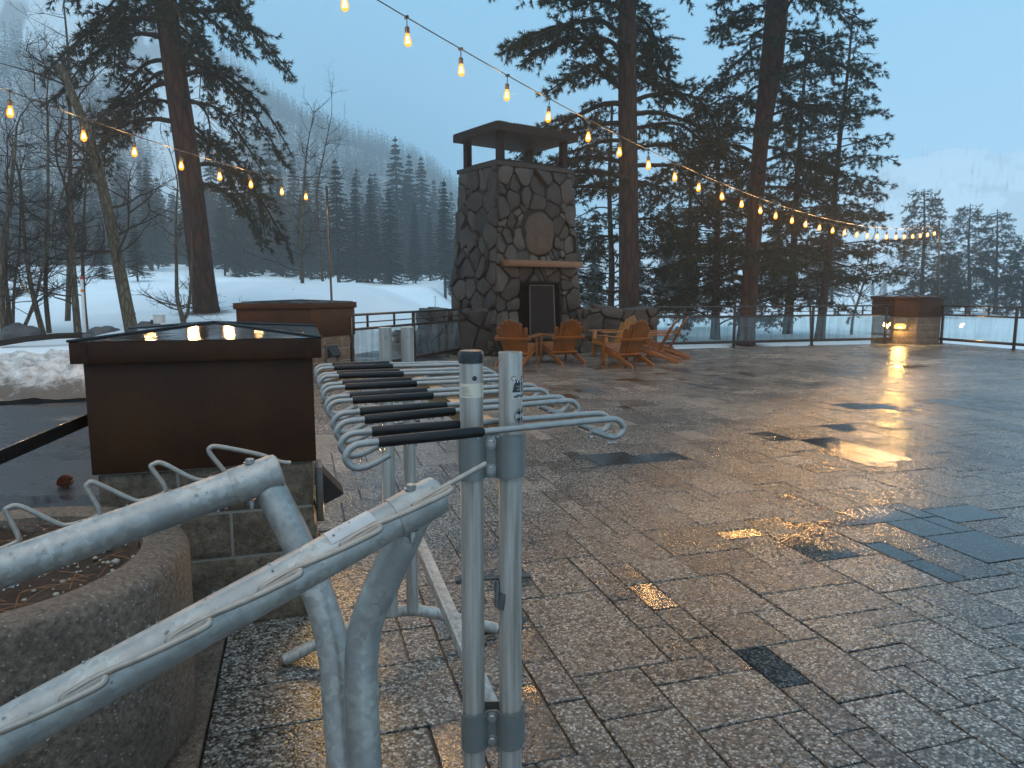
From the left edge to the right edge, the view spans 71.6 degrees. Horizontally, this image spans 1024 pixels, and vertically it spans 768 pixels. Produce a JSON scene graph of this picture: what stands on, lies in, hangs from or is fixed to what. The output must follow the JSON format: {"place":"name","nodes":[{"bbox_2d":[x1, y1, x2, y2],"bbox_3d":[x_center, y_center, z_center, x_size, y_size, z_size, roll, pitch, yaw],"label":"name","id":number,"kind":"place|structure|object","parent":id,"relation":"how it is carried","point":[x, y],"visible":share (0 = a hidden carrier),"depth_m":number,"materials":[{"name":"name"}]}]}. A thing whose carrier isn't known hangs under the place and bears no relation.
{"place":"outdoors","nodes":[
{"label":"outdoors","id":0,"kind":"place"},
{"bbox_2d":[0,351,441,511],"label":"road","id":1,"kind":"structure","parent":0,"point":[29,479],"depth_m":6.57,"materials":[{"name":"asphalt"}]},
{"bbox_2d":[0,349,85,400],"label":"snow bank","id":2,"kind":"structure","parent":1,"relation":"on","point":[53,374],"depth_m":10.34,"materials":[{"name":"snow"}]},
{"bbox_2d":[324,186,332,299],"bbox_3d":[-3.355,-1.893,13.054,0.091,3.450,0.393,-3,8,-20],"label":"light pole","id":3,"kind":"object","parent":1,"relation":"on","point":[329,249],"visible":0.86,"depth_m":13.02,"materials":[{"name":"wood"}]},
{"bbox_2d":[0,87,323,199],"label":"string lights","id":4,"kind":"object","parent":3,"relation":"hanging from","point":[10,114],"visible":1,"depth_m":8.68,"materials":[{"name":"glass"}]},
{"bbox_2d":[0,0,1023,405],"bbox_3d":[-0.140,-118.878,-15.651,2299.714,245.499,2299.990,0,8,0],"label":"ground","id":5,"kind":"structure","parent":0,"point":[952,168],"depth_m":287.53,"materials":[{"name":"snow"}]},
{"bbox_2d":[0,322,40,339],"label":"boulder","id":6,"kind":"object","parent":5,"relation":"on","point":[15,330],"visible":0.61,"depth_m":15.82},
{"bbox_2d":[9,196,31,264],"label":"fir tree","id":7,"kind":"object","parent":5,"relation":"on","point":[14,222],"visible":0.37,"depth_m":85.57,"materials":[{"name":"green plant"}]},
{"bbox_2d":[0,109,60,324],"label":"aspen tree","id":8,"kind":"object","parent":5,"relation":"on","point":[9,313],"visible":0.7,"depth_m":16.16,"materials":[{"name":"brown plant"}]},
{"bbox_2d":[24,163,39,237],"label":"fir tree","id":9,"kind":"object","parent":5,"relation":"on","point":[30,190],"visible":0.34,"depth_m":128.27,"materials":[{"name":"green plant"}]},
{"bbox_2d":[0,106,73,322],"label":"aspen tree","id":10,"kind":"object","parent":5,"relation":"on","point":[13,304],"visible":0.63,"depth_m":16.76,"materials":[{"name":"brown plant"}]},
{"bbox_2d":[0,71,83,330],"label":"aspen tree","id":11,"kind":"object","parent":5,"relation":"on","point":[3,250],"visible":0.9,"depth_m":15.97,"materials":[{"name":"brown plant"}]},
{"bbox_2d":[0,84,83,324],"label":"aspen tree","id":12,"kind":"object","parent":5,"relation":"on","point":[31,311],"visible":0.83,"depth_m":16.27,"materials":[{"name":"brown plant"}]},
{"bbox_2d":[0,332,84,345],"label":"timber edging","id":13,"kind":"object","parent":5,"relation":"on","point":[39,338],"visible":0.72,"depth_m":15.35,"materials":[{"name":"brown wood"}]},
{"bbox_2d":[28,174,58,256],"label":"fir tree","id":14,"kind":"object","parent":5,"relation":"on","point":[41,189],"visible":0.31,"depth_m":102.11,"materials":[{"name":"green plant"}]},
{"bbox_2d":[0,108,104,334],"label":"aspen tree","id":15,"kind":"object","parent":5,"relation":"on","point":[39,320],"visible":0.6,"depth_m":16.48,"materials":[{"name":"brown plant"}]},
{"bbox_2d":[0,32,115,332],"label":"aspen tree","id":16,"kind":"object","parent":5,"relation":"on","point":[47,318],"visible":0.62,"depth_m":16.97,"materials":[{"name":"brown plant"}]},
{"bbox_2d":[3,92,131,332],"bbox_3d":[-10.260,-3.691,16.545,2.433,5.856,2.598,0,8,0],"label":"aspen tree","id":17,"kind":"object","parent":5,"relation":"on","point":[74,296],"visible":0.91,"depth_m":16.44,"materials":[{"name":"brown plant"}]},
{"bbox_2d":[3,0,141,320],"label":"aspen tree","id":18,"kind":"object","parent":5,"relation":"on","point":[67,311],"visible":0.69,"depth_m":19.45,"materials":[{"name":"brown plant"}]},
{"bbox_2d":[2,43,153,330],"bbox_3d":[-10.742,-4.478,16.949,3.171,7.424,3.457,0,8,0],"label":"aspen tree","id":19,"kind":"object","parent":5,"relation":"on","point":[82,248],"visible":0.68,"depth_m":17.37,"materials":[{"name":"brown plant"}]},
{"bbox_2d":[0,26,184,328],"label":"aspen tree","id":20,"kind":"object","parent":5,"relation":"on","point":[115,251],"visible":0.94,"depth_m":16.90,"materials":[{"name":"brown plant"}]},
{"bbox_2d":[79,175,108,263],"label":"fir tree","id":21,"kind":"object","parent":5,"relation":"on","point":[96,203],"visible":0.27,"depth_m":113.76,"materials":[{"name":"green plant"}]},
{"bbox_2d":[82,326,119,337],"bbox_3d":[-8.923,-1.083,15.513,0.710,0.384,0.620,3,8,19],"label":"boulder","id":22,"kind":"object","parent":5,"relation":"on","point":[93,331],"visible":0.46,"depth_m":15.30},
{"bbox_2d":[91,221,113,279],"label":"fir tree","id":23,"kind":"object","parent":5,"relation":"on","point":[100,262],"visible":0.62,"depth_m":45.65,"materials":[{"name":"green plant"}]},
{"bbox_2d":[106,153,140,248],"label":"fir tree","id":24,"kind":"object","parent":5,"relation":"on","point":[122,180],"visible":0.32,"depth_m":127.02,"materials":[{"name":"green plant"}]},
{"bbox_2d":[118,201,143,268],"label":"fir tree","id":25,"kind":"object","parent":5,"relation":"on","point":[126,241],"visible":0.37,"depth_m":89.12,"materials":[{"name":"green plant"}]},
{"bbox_2d":[124,217,154,281],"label":"fir tree","id":26,"kind":"object","parent":5,"relation":"on","point":[134,253],"visible":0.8,"depth_m":43.59,"materials":[{"name":"green plant"}]},
{"bbox_2d":[125,169,174,270],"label":"fir tree","id":27,"kind":"object","parent":5,"relation":"on","point":[151,255],"visible":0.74,"depth_m":83.23,"materials":[{"name":"green plant"}]},
{"bbox_2d":[35,0,297,313],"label":"pine tree","id":28,"kind":"object","parent":5,"relation":"on","point":[178,59],"visible":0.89,"depth_m":21.25,"materials":[{"name":"green plant"}]},
{"bbox_2d":[168,192,185,264],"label":"fir tree","id":29,"kind":"object","parent":5,"relation":"on","point":[172,214],"visible":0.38,"depth_m":129.47,"materials":[{"name":"green plant"}]},
{"bbox_2d":[131,99,224,322],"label":"aspen tree","id":30,"kind":"object","parent":5,"relation":"on","point":[179,307],"visible":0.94,"depth_m":18.97,"materials":[{"name":"brown plant"}]},
{"bbox_2d":[163,636,227,767],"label":"kerb strip","id":31,"kind":"object","parent":5,"relation":"on","point":[190,750],"depth_m":2.49,"materials":[{"name":"concrete"}]},
{"bbox_2d":[0,506,195,767],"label":"round planter","id":32,"kind":"object","parent":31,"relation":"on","point":[55,623],"visible":0.54,"depth_m":1.96,"materials":[{"name":"concrete"}]},
{"bbox_2d":[154,188,248,320],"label":"aspen tree","id":33,"kind":"object","parent":5,"relation":"on","point":[190,283],"visible":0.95,"depth_m":19.07,"materials":[{"name":"brown plant"}]},
{"bbox_2d":[207,187,219,265],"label":"fir tree","id":34,"kind":"object","parent":5,"relation":"on","point":[212,205],"visible":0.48,"depth_m":111.62,"materials":[{"name":"green plant"}]},
{"bbox_2d":[202,153,226,253],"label":"fir tree","id":35,"kind":"object","parent":5,"relation":"on","point":[210,171],"visible":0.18,"depth_m":116.38,"materials":[{"name":"green plant"}]},
{"bbox_2d":[210,199,243,275],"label":"fir tree","id":36,"kind":"object","parent":5,"relation":"on","point":[222,239],"visible":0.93,"depth_m":75.80,"materials":[{"name":"green plant"}]},
{"bbox_2d":[210,177,247,271],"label":"fir tree","id":37,"kind":"object","parent":5,"relation":"on","point":[225,204],"visible":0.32,"depth_m":87.65,"materials":[{"name":"green plant"}]},
{"bbox_2d":[216,203,247,269],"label":"fir tree","id":38,"kind":"object","parent":5,"relation":"on","point":[231,219],"visible":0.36,"depth_m":87.53,"materials":[{"name":"green plant"}]},
{"bbox_2d":[226,230,245,277],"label":"fir tree","id":39,"kind":"object","parent":5,"relation":"on","point":[235,271],"visible":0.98,"depth_m":73.98,"materials":[{"name":"green plant"}]},
{"bbox_2d":[231,183,262,276],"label":"fir tree","id":40,"kind":"object","parent":5,"relation":"on","point":[244,261],"visible":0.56,"depth_m":80.51,"materials":[{"name":"green plant"}]},
{"bbox_2d":[249,186,276,274],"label":"fir tree","id":41,"kind":"object","parent":5,"relation":"on","point":[263,264],"visible":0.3,"depth_m":85.41,"materials":[{"name":"green plant"}]},
{"bbox_2d":[248,125,298,268],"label":"fir tree","id":42,"kind":"object","parent":5,"relation":"on","point":[272,162],"visible":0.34,"depth_m":116.39,"materials":[{"name":"green plant"}]},
{"bbox_2d":[267,180,296,276],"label":"fir tree","id":43,"kind":"object","parent":5,"relation":"on","point":[283,269],"visible":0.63,"depth_m":83.99,"materials":[{"name":"green plant"}]},
{"bbox_2d":[224,86,352,282],"bbox_3d":[-9.132,-7.456,29.334,5.071,9.443,3.516,-4,9,-28],"label":"aspen tree","id":44,"kind":"object","parent":5,"relation":"on","point":[302,230],"visible":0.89,"depth_m":29.00,"materials":[{"name":"brown plant"}]},
{"bbox_2d":[283,192,297,269],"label":"fir tree","id":45,"kind":"object","parent":5,"relation":"on","point":[288,216],"visible":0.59,"depth_m":109.94,"materials":[{"name":"green plant"}]},
{"bbox_2d":[285,156,305,269],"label":"fir tree","id":46,"kind":"object","parent":5,"relation":"on","point":[292,188],"visible":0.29,"depth_m":124.84,"materials":[{"name":"green plant"}]},
{"bbox_2d":[284,211,313,279],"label":"fir tree","id":47,"kind":"object","parent":5,"relation":"on","point":[296,256],"visible":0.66,"depth_m":78.72,"materials":[{"name":"green plant"}]},
{"bbox_2d":[292,171,321,273],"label":"fir tree","id":48,"kind":"object","parent":5,"relation":"on","point":[307,203],"visible":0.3,"depth_m":95.81,"materials":[{"name":"green plant"}]},
{"bbox_2d":[303,204,320,277],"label":"fir tree","id":49,"kind":"object","parent":5,"relation":"on","point":[312,256],"visible":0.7,"depth_m":84.46,"materials":[{"name":"green plant"}]},
{"bbox_2d":[272,65,369,280],"bbox_3d":[-8.843,-9.416,32.928,3.746,11.406,5.332,2,8,12],"label":"aspen tree","id":50,"kind":"object","parent":5,"relation":"on","point":[319,241],"visible":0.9,"depth_m":32.96,"materials":[{"name":"brown plant"}]},
{"bbox_2d":[305,172,336,270],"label":"fir tree","id":51,"kind":"object","parent":5,"relation":"on","point":[320,204],"visible":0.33,"depth_m":116.73,"materials":[{"name":"green plant"}]},
{"bbox_2d":[310,158,364,282],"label":"fir tree","id":52,"kind":"object","parent":5,"relation":"on","point":[337,218],"visible":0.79,"depth_m":70.97,"materials":[{"name":"green plant"}]},
{"bbox_2d":[346,167,364,238],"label":"fir tree","id":53,"kind":"object","parent":5,"relation":"on","point":[359,195],"visible":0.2,"depth_m":154.97,"materials":[{"name":"green plant"}]},
{"bbox_2d":[340,177,374,282],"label":"fir tree","id":54,"kind":"object","parent":5,"relation":"on","point":[354,208],"visible":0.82,"depth_m":77.02,"materials":[{"name":"green plant"}]},
{"bbox_2d":[359,172,380,267],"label":"fir tree","id":55,"kind":"object","parent":5,"relation":"on","point":[373,192],"visible":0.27,"depth_m":130.63,"materials":[{"name":"green plant"}]},
{"bbox_2d":[359,177,382,282],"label":"fir tree","id":56,"kind":"object","parent":5,"relation":"on","point":[370,225],"visible":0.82,"depth_m":78.84,"materials":[{"name":"green plant"}]},
{"bbox_2d":[372,188,410,284],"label":"fir tree","id":57,"kind":"object","parent":5,"relation":"on","point":[388,234],"visible":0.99,"depth_m":75.14,"materials":[{"name":"green plant"}]},
{"bbox_2d":[375,136,424,268],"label":"fir tree","id":58,"kind":"object","parent":5,"relation":"on","point":[396,181],"visible":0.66,"depth_m":117.41,"materials":[{"name":"green plant"}]},
{"bbox_2d":[398,172,422,273],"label":"fir tree","id":59,"kind":"object","parent":5,"relation":"on","point":[406,183],"visible":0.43,"depth_m":120.20,"materials":[{"name":"green plant"}]},
{"bbox_2d":[392,330,429,354],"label":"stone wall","id":60,"kind":"structure","parent":5,"relation":"on","point":[396,342],"depth_m":17.17,"materials":[{"name":"stone"}]},
{"bbox_2d":[401,154,425,250],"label":"fir tree","id":61,"kind":"object","parent":5,"relation":"on","point":[409,170],"visible":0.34,"depth_m":124.64,"materials":[{"name":"green plant"}]},
{"bbox_2d":[404,204,426,283],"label":"fir tree","id":62,"kind":"object","parent":5,"relation":"on","point":[415,270],"visible":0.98,"depth_m":81.11,"materials":[{"name":"green plant"}]},
{"bbox_2d":[401,156,438,262],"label":"fir tree","id":63,"kind":"object","parent":5,"relation":"on","point":[423,190],"visible":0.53,"depth_m":126.13,"materials":[{"name":"green plant"}]},
{"bbox_2d":[421,212,437,278],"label":"fir tree","id":64,"kind":"object","parent":5,"relation":"on","point":[429,249],"visible":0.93,"depth_m":88.96,"materials":[{"name":"green plant"}]},
{"bbox_2d":[416,307,456,357],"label":"stone wall","id":65,"kind":"structure","parent":5,"relation":"on","point":[441,338],"depth_m":16.64,"materials":[{"name":"stone"}]},
{"bbox_2d":[428,179,454,298],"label":"fir tree","id":66,"kind":"object","parent":5,"relation":"on","point":[442,270],"visible":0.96,"depth_m":73.03,"materials":[{"name":"green plant"}]},
{"bbox_2d":[452,308,493,355],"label":"stone wall","id":67,"kind":"structure","parent":5,"relation":"on","point":[472,328],"depth_m":15.78,"materials":[{"name":"stone"}]},
{"bbox_2d":[0,0,1023,290],"bbox_3d":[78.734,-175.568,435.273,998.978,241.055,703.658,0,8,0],"label":"forest","id":68,"kind":"object","parent":5,"relation":"on","point":[364,156],"visible":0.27,"depth_m":362.96,"materials":[{"name":"plant"}]},
{"bbox_2d":[581,206,614,306],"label":"fir tree","id":69,"kind":"object","parent":5,"relation":"on","point":[598,265],"visible":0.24,"depth_m":67.52,"materials":[{"name":"green plant"}]},
{"bbox_2d":[488,0,750,308],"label":"pine tree","id":70,"kind":"object","parent":5,"relation":"on","point":[628,30],"visible":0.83,"depth_m":22.84,"materials":[{"name":"green plant"}]},
{"bbox_2d":[570,106,697,323],"bbox_3d":[4.471,-6.896,30.523,6.773,9.796,6.260,0,8,0],"label":"pine tree","id":71,"kind":"object","parent":5,"relation":"on","point":[611,291],"visible":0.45,"depth_m":30.13,"materials":[{"name":"green plant"}]},
{"bbox_2d":[639,139,741,329],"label":"pine tree","id":72,"kind":"object","parent":5,"relation":"on","point":[662,286],"visible":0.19,"depth_m":35.39,"materials":[{"name":"green plant"}]},
{"bbox_2d":[639,103,812,341],"bbox_3d":[8.248,-6.486,29.258,7.034,9.986,6.847,-4,8,-25],"label":"pine tree","id":73,"kind":"object","parent":5,"relation":"on","point":[721,295],"visible":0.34,"depth_m":29.06,"materials":[{"name":"green plant"}]},
{"bbox_2d":[651,0,877,345],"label":"pine tree","id":74,"kind":"object","parent":5,"relation":"on","point":[772,71],"visible":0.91,"depth_m":24.42,"materials":[{"name":"green plant"}]},
{"bbox_2d":[726,38,871,333],"bbox_3d":[12.918,-8.742,32.260,6.502,13.505,6.966,2,8,17],"label":"pine tree","id":75,"kind":"object","parent":5,"relation":"on","point":[788,328],"visible":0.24,"depth_m":31.71,"materials":[{"name":"green plant"}]},
{"bbox_2d":[778,207,864,333],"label":"pine tree","id":76,"kind":"object","parent":5,"relation":"on","point":[809,290],"visible":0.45,"depth_m":29.97,"materials":[{"name":"plant"}]},
{"bbox_2d":[815,200,854,304],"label":"fir tree","id":77,"kind":"object","parent":5,"relation":"on","point":[842,289],"visible":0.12,"depth_m":81.99,"materials":[{"name":"green plant"}]},
{"bbox_2d":[758,16,931,338],"bbox_3d":[13.015,-7.961,28.065,6.660,12.698,6.487,0,8,0],"label":"pine tree","id":78,"kind":"object","parent":5,"relation":"on","point":[824,277],"visible":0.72,"depth_m":27.69,"materials":[{"name":"green plant"}]},
{"bbox_2d":[827,185,911,334],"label":"pine tree","id":79,"kind":"object","parent":5,"relation":"on","point":[852,318],"visible":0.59,"depth_m":30.98,"materials":[{"name":"plant"}]},
{"bbox_2d":[883,189,974,310],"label":"pine tree","id":80,"kind":"object","parent":5,"relation":"on","point":[923,287],"visible":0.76,"depth_m":51.74,"materials":[{"name":"green plant"}]},
{"bbox_2d":[928,252,977,314],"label":"pine tree","id":81,"kind":"object","parent":5,"relation":"on","point":[949,281],"visible":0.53,"depth_m":57.51,"materials":[{"name":"green plant"}]},
{"bbox_2d":[934,203,1006,313],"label":"pine tree","id":82,"kind":"object","parent":5,"relation":"on","point":[969,258],"visible":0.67,"depth_m":59.51,"materials":[{"name":"green plant"}]},
{"bbox_2d":[961,209,1023,313],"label":"pine tree","id":83,"kind":"object","parent":5,"relation":"on","point":[996,253],"visible":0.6,"depth_m":59.76,"materials":[{"name":"green plant"}]},
{"bbox_2d":[991,239,1023,316],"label":"pine tree","id":84,"kind":"object","parent":5,"relation":"on","point":[1015,257],"visible":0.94,"depth_m":52.11,"materials":[{"name":"green plant"}]},
{"bbox_2d":[177,0,1023,247],"label":"sky","id":85,"kind":"structure","parent":0,"point":[955,68],"materials":[{"name":"blue"}]},
{"bbox_2d":[200,343,1023,767],"bbox_3d":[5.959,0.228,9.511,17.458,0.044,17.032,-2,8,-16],"label":"pavement","id":86,"kind":"structure","parent":0,"point":[845,523],"depth_m":3.59,"materials":[{"name":"stone"}]},
{"bbox_2d":[66,321,343,622],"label":"copper clad pillar","id":87,"kind":"structure","parent":86,"relation":"on","point":[182,396],"depth_m":2.98,"materials":[{"name":"metal"}]},
{"bbox_2d":[0,414,87,464],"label":"handrail","id":88,"kind":"object","parent":87,"relation":"attached to","point":[24,446],"depth_m":2.68,"materials":[{"name":"brown metal"}]},
{"bbox_2d":[0,444,486,767],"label":"rack","id":89,"kind":"object","parent":86,"relation":"on","point":[307,566],"visible":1,"depth_m":1.09,"materials":[{"name":"metal"}]},
{"bbox_2d":[232,299,356,382],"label":"copper clad pillar","id":90,"kind":"structure","parent":86,"relation":"on","point":[330,319],"depth_m":11.35,"materials":[{"name":"metal"}]},
{"bbox_2d":[350,308,461,361],"bbox_3d":[-1.925,-0.906,13.928,0.120,1.060,4.344,3,8,22],"label":"glass railing","id":91,"kind":"object","parent":86,"relation":"on","point":[412,324],"visible":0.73,"depth_m":13.78,"materials":[{"name":"brown metal"}]},
{"bbox_2d":[282,327,626,767],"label":"ski rack","id":92,"kind":"object","parent":86,"relation":"on","point":[498,447],"visible":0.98,"depth_m":1.53,"materials":[{"name":"metal"}]},
{"bbox_2d":[494,319,542,366],"bbox_3d":[0.096,-0.840,14.019,0.810,0.907,0.999,3,8,20],"label":"adirondack chair","id":93,"kind":"object","parent":86,"relation":"on","point":[509,337],"visible":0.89,"depth_m":13.81,"materials":[{"name":"brown wood"}]},
{"bbox_2d":[449,120,592,355],"bbox_3d":[0.185,-3.441,16.840,2.800,5.330,2.696,-5,9,-35],"label":"stone fireplace","id":94,"kind":"object","parent":86,"relation":"on","point":[516,251],"visible":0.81,"depth_m":16.30,"materials":[{"name":"stone"}]},
{"bbox_2d":[534,318,585,364],"bbox_3d":[1.023,-0.892,14.410,0.810,0.907,0.999,-3,8,-24],"label":"adirondack chair","id":95,"kind":"object","parent":86,"relation":"on","point":[568,338],"visible":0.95,"depth_m":14.24,"materials":[{"name":"brown wood"}]},
{"bbox_2d":[588,315,635,357],"bbox_3d":[2.298,-1.061,15.696,0.999,0.907,0.810,-2,8,-18],"label":"adirondack chair","id":96,"kind":"object","parent":86,"relation":"on","point":[596,342],"visible":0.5,"depth_m":15.83,"materials":[{"name":"brown wood"}]},
{"bbox_2d":[576,303,657,350],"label":"stone wall","id":97,"kind":"structure","parent":86,"relation":"on","point":[598,317],"depth_m":17.14,"materials":[{"name":"stone"}]},
{"bbox_2d":[596,320,654,367],"bbox_3d":[2.252,-0.820,13.864,0.810,0.907,0.999,-4,9,-30],"label":"adirondack chair","id":98,"kind":"object","parent":86,"relation":"on","point":[632,341],"visible":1,"depth_m":13.71,"materials":[{"name":"brown wood"}]},
{"bbox_2d":[633,318,680,362],"bbox_3d":[2.955,-0.911,14.553,0.999,0.907,0.810,2,8,16],"label":"adirondack chair","id":99,"kind":"object","parent":86,"relation":"on","point":[653,351],"visible":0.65,"depth_m":14.35,"materials":[{"name":"brown wood"}]},
{"bbox_2d":[645,316,689,358],"bbox_3d":[3.365,-1.020,15.381,0.999,0.907,0.810,2,8,14],"label":"adirondack chair","id":100,"kind":"object","parent":86,"relation":"on","point":[669,349],"visible":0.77,"depth_m":15.19,"materials":[{"name":"brown wood"}]},
{"bbox_2d":[655,305,893,347],"bbox_3d":[6.967,-1.512,18.537,7.208,1.060,0.120,-2,8,-16],"label":"glass railing","id":101,"kind":"object","parent":86,"relation":"on","point":[884,338],"visible":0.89,"depth_m":18.53,"materials":[{"name":"brown metal"}]},
{"bbox_2d":[870,294,945,343],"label":"copper clad pillar","id":102,"kind":"structure","parent":86,"relation":"on","point":[914,319],"depth_m":19.30,"materials":[{"name":"metal"}]},
{"bbox_2d":[938,221,939,295],"bbox_3d":[11.777,-2.800,19.600,0.078,3.342,0.482,0,8,0],"label":"light pole","id":103,"kind":"object","parent":86,"relation":"on","point":[938,258],"visible":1,"depth_m":19.59,"materials":[{"name":"brown metal"}]},
{"bbox_2d":[341,0,938,239],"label":"string lights","id":104,"kind":"object","parent":103,"relation":"hanging from","point":[407,38],"visible":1,"depth_m":8.96,"materials":[{"name":"glass"}]},
{"bbox_2d":[938,305,1023,349],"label":"glass railing","id":105,"kind":"object","parent":86,"relation":"on","point":[1014,344],"visible":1,"depth_m":18.12,"materials":[{"name":"brown metal"}]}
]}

